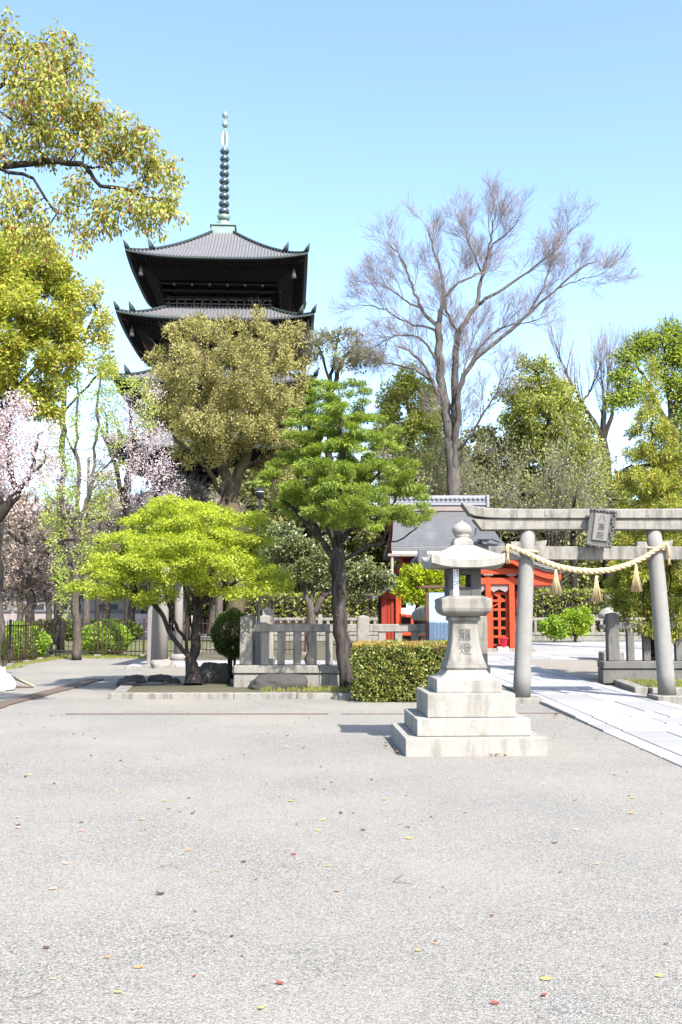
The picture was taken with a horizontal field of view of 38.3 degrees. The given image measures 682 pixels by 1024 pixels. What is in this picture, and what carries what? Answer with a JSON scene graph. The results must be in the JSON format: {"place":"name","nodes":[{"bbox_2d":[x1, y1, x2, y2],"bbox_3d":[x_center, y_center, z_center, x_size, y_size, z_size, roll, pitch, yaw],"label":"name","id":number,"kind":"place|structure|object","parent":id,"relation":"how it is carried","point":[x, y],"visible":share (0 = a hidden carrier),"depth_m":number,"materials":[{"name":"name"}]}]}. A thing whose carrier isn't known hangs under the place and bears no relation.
{"place":"outdoors","nodes":[
{"label":"outdoors","id":0,"kind":"place"},
{"bbox_2d":[13,639,213,655],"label":"lawn","id":1,"kind":"structure","parent":0,"point":[170,645],"depth_m":48.10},
{"bbox_2d":[0,489,46,596],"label":"grove tree","id":2,"kind":"object","parent":1,"relation":"on","point":[12,539],"visible":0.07,"depth_m":57.60,"materials":[{"name":"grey plant"}]},
{"bbox_2d":[39,477,73,643],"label":"bare tree","id":3,"kind":"object","parent":1,"relation":"on","point":[55,618],"visible":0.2,"depth_m":51.56,"materials":[{"name":"brown plant"}]},
{"bbox_2d":[33,619,82,640],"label":"bush","id":4,"kind":"object","parent":1,"relation":"on","point":[69,631],"visible":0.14,"depth_m":57.04,"materials":[{"name":"green plant"}]},
{"bbox_2d":[0,482,121,644],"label":"cherry tree","id":5,"kind":"object","parent":1,"relation":"on","point":[33,574],"visible":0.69,"depth_m":38.76,"materials":[{"name":"pink plant"}]},
{"bbox_2d":[34,503,117,612],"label":"grove tree","id":6,"kind":"object","parent":1,"relation":"on","point":[81,579],"visible":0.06,"depth_m":61.62,"materials":[{"name":"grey plant"}]},
{"bbox_2d":[65,457,107,627],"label":"bare tree","id":7,"kind":"object","parent":1,"relation":"on","point":[86,610],"visible":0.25,"depth_m":45.74,"materials":[{"name":"brown plant"}]},
{"bbox_2d":[56,277,119,649],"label":"camphor tree","id":8,"kind":"object","parent":1,"relation":"on","point":[99,337],"visible":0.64,"depth_m":44.81,"materials":[{"name":"green plant"}]},
{"bbox_2d":[92,488,110,621],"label":"bare tree","id":9,"kind":"object","parent":1,"relation":"on","point":[97,605],"visible":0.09,"depth_m":57.66,"materials":[{"name":"brown plant"}]},
{"bbox_2d":[82,618,132,654],"bbox_3d":[-9.070,4.895,37.894,2.059,1.644,1.967,-5,-8,38],"label":"bush","id":10,"kind":"object","parent":1,"relation":"on","point":[124,643],"visible":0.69,"depth_m":37.43,"materials":[{"name":"green plant"}]},
{"bbox_2d":[96,618,142,641],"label":"bush","id":11,"kind":"object","parent":1,"relation":"on","point":[138,626],"visible":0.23,"depth_m":56.23,"materials":[{"name":"green plant"}]},
{"bbox_2d":[113,479,130,626],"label":"bare tree","id":12,"kind":"object","parent":1,"relation":"on","point":[125,611],"visible":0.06,"depth_m":49.70,"materials":[{"name":"brown plant"}]},
{"bbox_2d":[140,464,218,639],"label":"grove tree","id":13,"kind":"object","parent":1,"relation":"on","point":[194,493],"visible":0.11,"depth_m":59.51,"materials":[{"name":"grey plant"}]},
{"bbox_2d":[213,472,243,642],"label":"bare tree","id":14,"kind":"object","parent":1,"relation":"on","point":[219,606],"visible":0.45,"depth_m":54.69,"materials":[{"name":"brown plant"}]},
{"bbox_2d":[6,630,223,637],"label":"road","id":15,"kind":"structure","parent":0,"point":[203,635],"depth_m":72.75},
{"bbox_2d":[16,505,83,627],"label":"grove tree","id":16,"kind":"object","parent":15,"relation":"on","point":[48,611],"visible":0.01,"depth_m":71.51,"materials":[{"name":"grey plant"}]},
{"bbox_2d":[81,475,135,618],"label":"grove tree","id":17,"kind":"object","parent":15,"relation":"on","point":[106,611],"visible":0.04,"depth_m":73.61,"materials":[{"name":"grey plant"}]},
{"bbox_2d":[3,586,300,609],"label":"temple building","id":18,"kind":"structure","parent":0,"point":[117,605],"depth_m":125.41,"materials":[{"name":"grey paint"}]},
{"bbox_2d":[96,667,319,686],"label":"courtyard","id":19,"kind":"structure","parent":0,"point":[178,673],"depth_m":25.98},
{"bbox_2d":[116,678,139,685],"bbox_3d":[-4.744,3.832,21.924,0.499,0.242,0.438,0,-6,0],"label":"edging stone","id":20,"kind":"object","parent":19,"relation":"on","point":[123,680],"visible":0.49,"depth_m":21.80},
{"bbox_2d":[124,675,145,682],"bbox_3d":[-4.807,3.919,22.821,0.569,0.286,0.467,0,-6,0],"label":"edging stone","id":21,"kind":"object","parent":19,"relation":"on","point":[141,678],"visible":0.41,"depth_m":22.67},
{"bbox_2d":[147,674,171,681],"bbox_3d":[-4.300,3.975,23.309,0.564,0.246,0.477,0,-6,0],"label":"edging stone","id":22,"kind":"object","parent":19,"relation":"on","point":[157,678],"visible":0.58,"depth_m":23.16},
{"bbox_2d":[163,677,180,683],"bbox_3d":[-3.889,3.902,22.618,0.380,0.182,0.309,0,-6,0],"label":"edging stone","id":23,"kind":"object","parent":19,"relation":"on","point":[168,680],"visible":0.8,"depth_m":22.51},
{"bbox_2d":[199,662,231,683],"bbox_3d":[-2.831,3.638,21.913,0.799,0.581,0.796,0,-6,0],"label":"boulder","id":24,"kind":"object","parent":19,"relation":"on","point":[215,673],"visible":0.73,"depth_m":21.67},
{"bbox_2d":[209,607,245,678],"bbox_3d":[-2.726,3.249,24.376,1.142,1.807,1.104,0,-6,0],"label":"bush","id":25,"kind":"object","parent":19,"relation":"on","point":[230,618],"visible":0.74,"depth_m":24.15,"materials":[{"name":"green plant"}]},
{"bbox_2d":[262,607,273,656],"bbox_3d":[-2.006,3.511,26.982,0.550,1.800,0.550,0,-6,0],"label":"gate post","id":26,"kind":"object","parent":19,"relation":"on","point":[268,611],"visible":0.3,"depth_m":26.90,"materials":[{"name":"stone"}]},
{"bbox_2d":[260,519,397,663],"bbox_3d":[-0.306,2.270,26.449,3.830,4.177,1.384,0,-6,0],"label":"camellia tree","id":27,"kind":"object","parent":19,"relation":"on","point":[291,540],"visible":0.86,"depth_m":26.30,"materials":[{"name":"green plant"}]},
{"bbox_2d":[411,599,425,649],"bbox_3d":[2.223,3.083,25.418,0.840,2.330,0.840,0,-6,0],"label":"stone lantern","id":28,"kind":"object","parent":19,"relation":"on","point":[418,614],"visible":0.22,"depth_m":25.22,"materials":[{"name":"stone"}]},
{"bbox_2d":[389,562,464,639],"bbox_3d":[2.319,2.621,24.173,2.240,2.973,1.122,0,-6,0],"label":"flowering shrub","id":29,"kind":"object","parent":19,"relation":"on","point":[419,575],"visible":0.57,"depth_m":24.06,"materials":[{"name":"green plant"}]},
{"bbox_2d":[128,660,356,666],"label":"side path","id":30,"kind":"structure","parent":0,"point":[179,663],"depth_m":31.48,"materials":[{"name":"white stone"}]},
{"bbox_2d":[197,641,376,661],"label":"back earth","id":31,"kind":"structure","parent":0,"point":[208,655],"depth_m":39.75,"materials":[{"name":"soil"}]},
{"bbox_2d":[248,614,377,640],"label":"stone balustrade","id":32,"kind":"object","parent":31,"relation":"on","point":[373,636],"visible":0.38,"depth_m":56.34,"materials":[{"name":"stone"}]},
{"bbox_2d":[0,637,681,1023],"bbox_3d":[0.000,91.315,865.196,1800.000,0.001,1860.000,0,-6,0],"label":"ground","id":33,"kind":"structure","parent":0,"point":[348,931],"depth_m":6.21,"materials":[{"name":"gravel"}]},
{"bbox_2d":[0,666,15,690],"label":"rubbish bag","id":34,"kind":"object","parent":33,"relation":"on","point":[7,681],"visible":1,"depth_m":20.56,"materials":[{"name":"white plastic"}]},
{"bbox_2d":[0,619,54,666],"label":"iron fence","id":35,"kind":"object","parent":33,"relation":"on","point":[25,644],"visible":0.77,"depth_m":31.87,"materials":[{"name":"metal"}]},
{"bbox_2d":[1,493,53,637],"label":"grove tree","id":36,"kind":"object","parent":33,"relation":"on","point":[20,616],"visible":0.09,"depth_m":65.56,"materials":[{"name":"grey plant"}]},
{"bbox_2d":[0,386,65,522],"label":"cherry tree","id":37,"kind":"object","parent":33,"relation":"on","point":[12,499],"visible":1,"depth_m":23.18,"materials":[{"name":"pink plant"}]},
{"bbox_2d":[0,217,96,667],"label":"camphor tree","id":38,"kind":"object","parent":33,"relation":"on","point":[27,282],"visible":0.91,"depth_m":25.21,"materials":[{"name":"green plant"}]},
{"bbox_2d":[0,679,103,708],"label":"drain cover","id":39,"kind":"object","parent":33,"relation":"on","point":[16,700],"visible":1,"depth_m":19.65,"materials":[{"name":"metal"}]},
{"bbox_2d":[3,606,147,625],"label":"boundary wall","id":40,"kind":"structure","parent":33,"relation":"on","point":[114,614],"depth_m":113.11,"materials":[{"name":"grey brick"}]},
{"bbox_2d":[28,339,158,659],"bbox_3d":[-8.803,-0.508,34.703,4.666,11.444,2.001,0,-6,0],"label":"slender tree","id":41,"kind":"object","parent":33,"relation":"on","point":[74,610],"visible":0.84,"depth_m":34.70,"materials":[{"name":"green plant"}]},
{"bbox_2d":[0,5,189,266],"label":"camphor tree","id":42,"kind":"object","parent":33,"relation":"on","point":[49,80],"visible":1,"depth_m":13.50,"materials":[{"name":"green plant"}]},
{"bbox_2d":[52,618,146,655],"bbox_3d":[-8.891,4.681,36.326,3.395,1.480,0.260,1,-6,-10],"label":"iron fence","id":43,"kind":"object","parent":33,"relation":"on","point":[98,623],"visible":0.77,"depth_m":36.34,"materials":[{"name":"metal"}]},
{"bbox_2d":[50,377,189,601],"bbox_3d":[-8.071,0.115,35.066,5.319,10.230,2.510,-1,-6,6],"label":"cherry tree","id":44,"kind":"object","parent":33,"relation":"on","point":[124,491],"visible":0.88,"depth_m":35.18,"materials":[{"name":"pink plant"}]},
{"bbox_2d":[113,682,135,691],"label":"kerb","id":45,"kind":"structure","parent":33,"relation":"on","point":[123,688],"depth_m":19.89,"materials":[{"name":"stone"}]},
{"bbox_2d":[94,479,164,630],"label":"grove tree","id":46,"kind":"object","parent":33,"relation":"on","point":[131,613],"visible":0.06,"depth_m":63.83,"materials":[{"name":"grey plant"}]},
{"bbox_2d":[142,605,157,666],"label":"stone pillar","id":47,"kind":"structure","parent":33,"relation":"on","point":[152,626],"depth_m":29.74,"materials":[{"name":"stone"}]},
{"bbox_2d":[150,560,185,668],"bbox_3d":[-5.378,3.193,31.542,0.778,3.687,6.408,0,-6,-2],"label":"torii","id":48,"kind":"object","parent":33,"relation":"on","point":[162,661],"visible":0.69,"depth_m":29.24,"materials":[{"name":"stone"}]},
{"bbox_2d":[65,713,327,714],"bbox_3d":[-2.300,3.230,15.701,4.200,0.026,0.024,0,-6,0],"label":"edging strip","id":49,"kind":"object","parent":33,"relation":"on","point":[196,714],"visible":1,"depth_m":15.69,"materials":[{"name":"metal"}]},
{"bbox_2d":[146,532,266,633],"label":"woodland tree","id":50,"kind":"object","parent":33,"relation":"on","point":[205,612],"visible":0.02,"depth_m":78.53,"materials":[{"name":"green plant"}]},
{"bbox_2d":[97,110,322,629],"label":"pagoda","id":51,"kind":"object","parent":33,"relation":"on","point":[223,265],"visible":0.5,"depth_m":102.64,"materials":[{"name":"grey tile"}]},
{"bbox_2d":[182,486,255,636],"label":"grove tree","id":52,"kind":"object","parent":33,"relation":"on","point":[212,603],"visible":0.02,"depth_m":69.52,"materials":[{"name":"green plant"}]},
{"bbox_2d":[134,296,316,641],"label":"camphor tree","id":53,"kind":"object","parent":33,"relation":"on","point":[206,431],"visible":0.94,"depth_m":55.46,"materials":[{"name":"green plant"}]},
{"bbox_2d":[203,468,285,602],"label":"woodland tree","id":54,"kind":"object","parent":33,"relation":"on","point":[247,488],"visible":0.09,"depth_m":79.66,"materials":[{"name":"green plant"}]},
{"bbox_2d":[186,618,306,654],"bbox_3d":[-3.700,4.896,38.400,4.864,1.480,0.260,0,-6,-2],"label":"iron fence","id":55,"kind":"object","parent":33,"relation":"on","point":[289,649],"visible":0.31,"depth_m":38.41,"materials":[{"name":"metal"}]},
{"bbox_2d":[255,488,264,622],"bbox_3d":[-2.747,2.089,32.960,0.340,5.842,0.340,0,-6,0],"label":"street lamp","id":56,"kind":"object","parent":33,"relation":"on","point":[259,493],"visible":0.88,"depth_m":33.09,"materials":[{"name":"black metal"}]},
{"bbox_2d":[249,615,275,663],"bbox_3d":[-1.996,3.277,23.653,0.540,1.600,5.024,0,-6,0],"label":"stone balustrade","id":57,"kind":"object","parent":33,"relation":"on","point":[264,619],"visible":0.27,"depth_m":23.11,"materials":[{"name":"stone"}]},
{"bbox_2d":[264,472,315,596],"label":"woodland tree","id":58,"kind":"object","parent":33,"relation":"on","point":[304,532],"visible":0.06,"depth_m":82.91,"materials":[{"name":"green plant"}]},
{"bbox_2d":[108,692,512,698],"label":"kerb","id":59,"kind":"structure","parent":33,"relation":"on","point":[229,695],"depth_m":18.53,"materials":[{"name":"stone"}]},
{"bbox_2d":[244,590,377,623],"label":"hedge","id":60,"kind":"object","parent":33,"relation":"on","point":[288,605],"visible":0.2,"depth_m":58.44,"materials":[{"name":"green plant"}]},
{"bbox_2d":[127,684,506,692],"bbox_3d":[-0.700,3.611,20.140,8.000,0.001,2.690,0,-6,0],"label":"planting bed","id":61,"kind":"object","parent":33,"relation":"on","point":[172,688],"visible":0.2,"depth_m":20.06,"materials":[{"name":"soil"}]},
{"bbox_2d":[59,493,298,684],"bbox_3d":[-3.398,1.653,20.936,5.021,4.182,4.670,0,-6,0],"label":"maple tree","id":62,"kind":"object","parent":61,"relation":"in","point":[185,549],"visible":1,"depth_m":20.51,"materials":[{"name":"green plant"}]},
{"bbox_2d":[247,673,307,689],"bbox_3d":[-1.288,3.475,19.893,1.242,0.414,0.555,0,-6,0],"label":"boulder","id":63,"kind":"object","parent":61,"relation":"on","point":[282,681],"visible":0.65,"depth_m":19.70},
{"bbox_2d":[250,377,438,689],"bbox_3d":[-0.093,0.352,20.063,3.531,6.488,3.830,-4,-7,31],"label":"conifer tree","id":64,"kind":"object","parent":61,"relation":"on","point":[312,496],"visible":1,"depth_m":19.96,"materials":[{"name":"green plant"}]},
{"bbox_2d":[234,615,489,686],"bbox_3d":[0.436,2.941,20.707,5.337,1.540,0.540,0,-6,0],"label":"stone balustrade","id":65,"kind":"object","parent":61,"relation":"on","point":[246,670],"visible":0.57,"depth_m":20.63,"materials":[{"name":"stone"}]},
{"bbox_2d":[418,585,464,640],"bbox_3d":[2.184,2.594,20.090,1.200,2.182,0.200,0,-6,0],"label":"notice board","id":66,"kind":"object","parent":61,"relation":"on","point":[436,625],"visible":0.3,"depth_m":20.11,"materials":[{"name":"white paint"}]},
{"bbox_2d":[299,455,381,596],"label":"woodland tree","id":67,"kind":"object","parent":33,"relation":"on","point":[360,538],"visible":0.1,"depth_m":78.51,"materials":[{"name":"green plant"}]},
{"bbox_2d":[296,316,387,590],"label":"twiggy tree","id":68,"kind":"object","parent":33,"relation":"on","point":[327,336],"visible":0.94,"depth_m":61.11,"materials":[{"name":"brown plant"}]},
{"bbox_2d":[3,654,681,691],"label":"grass","id":69,"kind":"structure","parent":33,"relation":"on","point":[334,688],"depth_m":21.82,"materials":[{"name":"plant"}]},
{"bbox_2d":[345,516,388,591],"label":"woodland tree","id":70,"kind":"object","parent":33,"relation":"on","point":[377,557],"visible":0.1,"depth_m":82.29,"materials":[{"name":"green plant"}]},
{"bbox_2d":[348,638,447,702],"bbox_3d":[1.252,3.008,18.506,2.256,1.248,1.534,0,-6,0],"label":"hedge","id":71,"kind":"object","parent":33,"relation":"on","point":[404,669],"visible":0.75,"depth_m":17.95,"materials":[{"name":"green plant"}]},
{"bbox_2d":[369,549,427,641],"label":"red pavilion","id":72,"kind":"structure","parent":33,"relation":"on","point":[391,609],"depth_m":29.81,"materials":[{"name":"paint"}]},
{"bbox_2d":[368,361,461,495],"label":"evergreen tree","id":73,"kind":"object","parent":33,"relation":"on","point":[405,385],"visible":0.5,"depth_m":68.41,"materials":[{"name":"green plant"}]},
{"bbox_2d":[351,422,485,577],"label":"twiggy tree","id":74,"kind":"object","parent":33,"relation":"on","point":[427,477],"visible":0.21,"depth_m":63.41,"materials":[{"name":"green plant"}]},
{"bbox_2d":[378,437,503,591],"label":"woodland tree","id":75,"kind":"object","parent":33,"relation":"on","point":[388,564],"visible":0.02,"depth_m":79.93,"materials":[{"name":"green plant"}]},
{"bbox_2d":[341,713,562,713],"bbox_3d":[1.900,3.242,15.790,3.800,0.020,0.150,0,-6,0],"label":"edging strip","id":76,"kind":"object","parent":33,"relation":"on","point":[403,713],"visible":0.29,"depth_m":15.73,"materials":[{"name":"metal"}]},
{"bbox_2d":[391,521,546,756],"bbox_3d":[1.497,1.500,12.050,1.617,2.798,1.617,0,-6,-3],"label":"stone lantern","id":77,"kind":"object","parent":33,"relation":"on","point":[465,704],"visible":0.99,"depth_m":11.60,"materials":[{"name":"stone"}]},
{"bbox_2d":[410,389,555,541],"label":"twiggy tree","id":78,"kind":"object","parent":33,"relation":"on","point":[465,486],"visible":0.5,"depth_m":63.28,"materials":[{"name":"green plant"}]},
{"bbox_2d":[323,167,645,494],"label":"zelkova tree","id":79,"kind":"object","parent":33,"relation":"on","point":[452,448],"visible":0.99,"depth_m":61.17,"materials":[{"name":"grey plant"}]},
{"bbox_2d":[437,422,544,508],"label":"evergreen tree","id":80,"kind":"object","parent":33,"relation":"on","point":[482,455],"visible":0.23,"depth_m":72.75,"materials":[{"name":"green plant"}]},
{"bbox_2d":[498,465,537,567],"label":"woodland tree","id":81,"kind":"object","parent":33,"relation":"on","point":[510,534],"visible":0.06,"depth_m":83.14,"materials":[{"name":"green plant"}]},
{"bbox_2d":[512,473,594,590],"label":"woodland tree","id":82,"kind":"object","parent":33,"relation":"on","point":[587,581],"visible":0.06,"depth_m":77.36,"materials":[{"name":"green plant"}]},
{"bbox_2d":[538,613,572,641],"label":"bright bush","id":83,"kind":"object","parent":33,"relation":"on","point":[553,626],"visible":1,"depth_m":53.39,"materials":[{"name":"green plant"}]},
{"bbox_2d":[481,410,635,588],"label":"twiggy tree","id":84,"kind":"object","parent":33,"relation":"on","point":[556,495],"visible":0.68,"depth_m":62.92,"materials":[{"name":"green plant"}]},
{"bbox_2d":[489,352,635,588],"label":"evergreen tree","id":85,"kind":"object","parent":33,"relation":"on","point":[529,406],"visible":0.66,"depth_m":70.14,"materials":[{"name":"green plant"}]},
{"bbox_2d":[460,502,681,703],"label":"torii","id":86,"kind":"object","parent":33,"relation":"on","point":[652,523],"visible":0.91,"depth_m":18.14,"materials":[{"name":"grey stone"}]},
{"bbox_2d":[506,543,671,601],"bbox_3d":[4.554,1.116,18.177,3.061,1.086,0.523,0,-6,0],"label":"straw rope","id":87,"kind":"object","parent":86,"relation":"hanging from","point":[596,596],"visible":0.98,"depth_m":18.00,"materials":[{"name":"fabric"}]},
{"bbox_2d":[586,508,616,547],"bbox_3d":[4.765,0.299,17.977,0.494,0.721,0.115,7,4,7],"label":"name plaque","id":88,"kind":"object","parent":86,"relation":"hanging from","point":[601,527],"visible":1,"depth_m":17.94,"materials":[{"name":"stone"}]},
{"bbox_2d":[561,483,581,588],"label":"bare tree","id":89,"kind":"object","parent":33,"relation":"on","point":[573,578],"visible":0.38,"depth_m":61.95,"materials":[{"name":"brown plant"}]},
{"bbox_2d":[558,605,594,641],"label":"bright bush","id":90,"kind":"object","parent":33,"relation":"on","point":[580,620],"visible":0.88,"depth_m":53.77,"materials":[{"name":"green plant"}]},
{"bbox_2d":[543,301,645,588],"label":"pruned tree","id":91,"kind":"object","parent":33,"relation":"on","point":[603,428],"visible":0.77,"depth_m":77.36,"materials":[{"name":"brown plant"}]},
{"bbox_2d":[532,614,674,640],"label":"stone balustrade","id":92,"kind":"object","parent":33,"relation":"on","point":[593,635],"visible":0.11,"depth_m":56.33,"materials":[{"name":"stone"}]},
{"bbox_2d":[532,587,675,631],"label":"hedge","id":93,"kind":"object","parent":33,"relation":"on","point":[546,603],"visible":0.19,"depth_m":58.46,"materials":[{"name":"green plant"}]},
{"bbox_2d":[577,464,674,588],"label":"woodland tree","id":94,"kind":"object","parent":33,"relation":"on","point":[595,563],"visible":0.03,"depth_m":79.55,"materials":[{"name":"green plant"}]},
{"bbox_2d":[610,679,647,693],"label":"kerb","id":95,"kind":"structure","parent":33,"relation":"on","point":[630,686],"depth_m":20.46,"materials":[{"name":"stone"}]},
{"bbox_2d":[592,309,681,619],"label":"maple tree","id":96,"kind":"object","parent":33,"relation":"on","point":[639,348],"visible":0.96,"depth_m":42.64,"materials":[{"name":"green plant"}]},
{"bbox_2d":[648,687,681,693],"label":"kerb","id":97,"kind":"structure","parent":33,"relation":"on","point":[655,689],"depth_m":19.62,"materials":[{"name":"stone"}]},
{"label":"lawn","id":98,"kind":"structure","parent":33,"relation":"on","visible":0},
{"bbox_2d":[4,621,52,660],"bbox_3d":[-11.113,4.540,34.199,2.089,1.558,1.992,0,-6,0],"label":"bush","id":99,"kind":"object","parent":98,"relation":"on","point":[45,643],"visible":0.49,"depth_m":33.84,"materials":[{"name":"green plant"}]},
{"bbox_2d":[0,0,681,545],"label":"sky","id":100,"kind":"structure","parent":0,"point":[337,110],"materials":[{"name":"blue"}]},
{"bbox_2d":[488,642,673,658],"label":"plaza","id":101,"kind":"structure","parent":0,"point":[567,650],"depth_m":41.75,"materials":[{"name":"white stone"}]},
{"bbox_2d":[384,495,504,588],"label":"shrine hall","id":102,"kind":"structure","parent":101,"relation":"on","point":[435,534],"depth_m":45.76,"materials":[{"name":"grey tile"}]},
{"bbox_2d":[412,527,560,651],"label":"shrine porch","id":103,"kind":"object","parent":101,"relation":"on","point":[499,587],"visible":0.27,"depth_m":40.86,"materials":[{"name":"red wood"}]},
{"bbox_2d":[488,658,681,766],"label":"path","id":104,"kind":"structure","parent":0,"point":[649,725],"depth_m":16.20,"materials":[{"name":"white stone"}]},
{"bbox_2d":[511,659,673,678],"bbox_3d":[9.975,4.643,29.328,8.050,0.001,10.500,0,-6,0],"label":"sand court","id":105,"kind":"object","parent":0,"point":[583,668],"depth_m":29.93,"materials":[{"name":"sand"}]},
{"bbox_2d":[598,594,623,659],"bbox_3d":[9.256,3.949,33.773,0.840,2.330,0.840,0,-6,0],"label":"stone lantern","id":106,"kind":"object","parent":105,"relation":"on","point":[601,615],"visible":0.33,"depth_m":33.59,"materials":[{"name":"stone"}]},
{"bbox_2d":[631,681,681,687],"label":"planting bed","id":107,"kind":"object","parent":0,"point":[651,683],"visible":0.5,"depth_m":21.29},
{"bbox_2d":[597,612,681,682],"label":"stone balustrade","id":108,"kind":"object","parent":107,"relation":"on","point":[612,667],"visible":0.77,"depth_m":22.34,"materials":[{"name":"stone"}]},
{"bbox_2d":[601,353,681,659],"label":"cypress tree","id":109,"kind":"object","parent":107,"relation":"on","point":[660,480],"visible":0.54,"depth_m":23.84,"materials":[{"name":"green plant"}]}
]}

